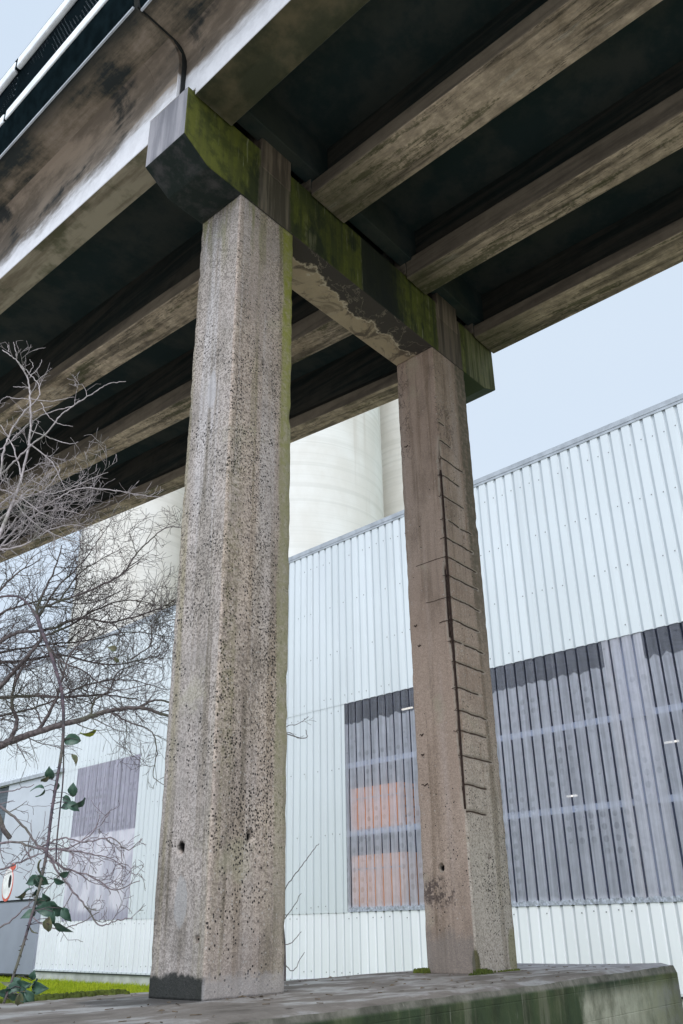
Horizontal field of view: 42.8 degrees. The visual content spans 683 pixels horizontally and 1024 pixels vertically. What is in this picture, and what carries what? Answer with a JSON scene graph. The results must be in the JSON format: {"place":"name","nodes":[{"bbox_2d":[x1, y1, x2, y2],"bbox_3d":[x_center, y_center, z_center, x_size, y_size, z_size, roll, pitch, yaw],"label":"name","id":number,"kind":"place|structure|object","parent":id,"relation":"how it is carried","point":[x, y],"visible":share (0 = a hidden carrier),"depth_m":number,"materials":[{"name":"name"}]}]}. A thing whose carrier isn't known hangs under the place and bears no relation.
{"place":"outdoors","nodes":[
{"label":"outdoors","id":0,"kind":"place"},
{"bbox_2d":[0,974,148,998],"bbox_3d":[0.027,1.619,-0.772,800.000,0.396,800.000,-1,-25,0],"label":"ground","id":1,"kind":"structure","parent":0,"point":[8,976],"depth_m":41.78,"materials":[{"name":"green plant"}]},
{"bbox_2d":[0,595,118,1005],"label":"bramble","id":2,"kind":"object","parent":1,"relation":"on","point":[47,907],"visible":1,"depth_m":4.55,"materials":[{"name":"plant"}]},
{"bbox_2d":[0,784,145,941],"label":"bare shrub","id":3,"kind":"object","parent":1,"relation":"on","point":[6,833],"visible":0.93,"depth_m":6.52,"materials":[{"name":"grey plant"}]},
{"bbox_2d":[0,340,162,576],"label":"pale sapling","id":4,"kind":"object","parent":1,"relation":"on","point":[14,502],"visible":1,"depth_m":8.97,"materials":[{"name":"grey plant"}]},
{"bbox_2d":[67,487,184,649],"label":"concrete silo","id":5,"kind":"object","parent":1,"relation":"on","point":[155,507],"visible":0.08,"depth_m":74.14,"materials":[{"name":"beige concrete"}]},
{"bbox_2d":[0,505,307,788],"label":"bare tree","id":6,"kind":"object","parent":1,"relation":"on","point":[20,666],"visible":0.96,"depth_m":9.27,"materials":[{"name":"grey plant"}]},
{"bbox_2d":[284,716,318,980],"bbox_3d":[-0.509,4.099,9.228,0.548,3.806,0.246,-3,-26,4],"label":"thin sapling","id":7,"kind":"object","parent":1,"relation":"on","point":[285,965],"visible":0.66,"depth_m":9.13,"materials":[{"name":"grey plant"}]},
{"bbox_2d":[288,406,383,557],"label":"concrete silo","id":8,"kind":"object","parent":1,"relation":"on","point":[336,485],"visible":0.13,"depth_m":63.26,"materials":[{"name":"beige concrete"}]},
{"bbox_2d":[0,393,682,1004],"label":"warehouse","id":9,"kind":"structure","parent":1,"relation":"on","point":[580,539],"depth_m":27.57,"materials":[{"name":"metal"}]},
{"bbox_2d":[2,863,15,901],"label":"door sign","id":10,"kind":"object","parent":9,"relation":"attached to","point":[7,885],"visible":0.91,"depth_m":43.23,"materials":[{"name":"white plastic"}]},
{"bbox_2d":[0,774,55,900],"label":"window","id":11,"kind":"structure","parent":9,"relation":"in","point":[20,796],"depth_m":43.51,"materials":[{"name":"grey glass"}]},
{"bbox_2d":[61,828,134,920],"bbox_3d":[-10.690,15.936,38.151,5.370,3.555,0.034,-24,-34,39],"label":"patched window","id":12,"kind":"structure","parent":9,"relation":"in","point":[92,891],"depth_m":37.97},
{"bbox_2d":[70,754,140,837],"bbox_3d":[-10.746,12.876,39.604,5.370,3.260,0.040,-24,-34,39],"label":"translucent window","id":13,"kind":"structure","parent":9,"relation":"in","point":[106,778],"depth_m":39.48,"materials":[{"name":"grey plastic"}]},
{"bbox_2d":[357,782,418,829],"bbox_3d":[1.422,9.720,28.623,2.220,1.320,0.922,-24,-34,39],"label":"orange box","id":14,"kind":"object","parent":9,"relation":"on","point":[388,805],"visible":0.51,"depth_m":28.11,"materials":[{"name":"orange cardboard"}]},
{"bbox_2d":[358,852,421,906],"bbox_3d":[1.463,11.720,27.661,2.300,1.560,0.922,-24,-34,39],"label":"orange box","id":15,"kind":"object","parent":9,"relation":"in","point":[391,879],"visible":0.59,"depth_m":27.17,"materials":[{"name":"orange cardboard"}]},
{"bbox_2d":[345,650,638,911],"bbox_3d":[3.725,8.155,25.983,10.040,6.695,0.040,-24,-34,39],"label":"translucent window","id":16,"kind":"structure","parent":9,"relation":"in","point":[624,873],"depth_m":24.51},
{"bbox_2d":[601,632,682,902],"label":"translucent window","id":17,"kind":"structure","parent":9,"relation":"in","point":[642,740],"depth_m":22.31,"materials":[{"name":"grey plastic"}]},
{"bbox_2d":[645,632,682,880],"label":"translucent window","id":18,"kind":"structure","parent":9,"relation":"in","point":[667,659],"depth_m":22.18,"materials":[{"name":"grey plastic"}]},
{"bbox_2d":[0,963,682,1023],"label":"plinth","id":19,"kind":"structure","parent":1,"relation":"on","point":[643,993],"depth_m":6.36,"materials":[{"name":"concrete"}]},
{"bbox_2d":[0,967,519,1003],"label":"moss","id":20,"kind":"object","parent":19,"relation":"on","point":[80,994],"visible":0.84,"depth_m":6.24,"materials":[{"name":"green plant"}]},
{"bbox_2d":[0,964,609,1023],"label":"leaf litter","id":21,"kind":"object","parent":19,"relation":"on","point":[312,993],"visible":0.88,"depth_m":5.95,"materials":[{"name":"brown plant"}]},
{"bbox_2d":[146,87,516,1000],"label":"concrete pier","id":22,"kind":"structure","parent":19,"relation":"on","point":[274,233],"depth_m":8.39,"materials":[{"name":"concrete"}]},
{"bbox_2d":[0,0,465,562],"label":"bridge span","id":23,"kind":"object","parent":22,"relation":"on","point":[100,242],"visible":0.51,"depth_m":12.15,"materials":[{"name":"concrete"}]},
{"bbox_2d":[140,0,682,352],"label":"bridge span","id":24,"kind":"object","parent":22,"relation":"on","point":[498,175],"visible":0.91,"depth_m":9.45,"materials":[{"name":"concrete"}]},
{"bbox_2d":[380,399,403,517],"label":"concrete silo","id":25,"kind":"object","parent":1,"relation":"on","point":[393,500],"visible":0.04,"depth_m":75.98,"materials":[{"name":"beige concrete"}]},
{"bbox_2d":[0,0,682,676],"label":"sky","id":26,"kind":"structure","parent":0,"point":[620,356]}
]}

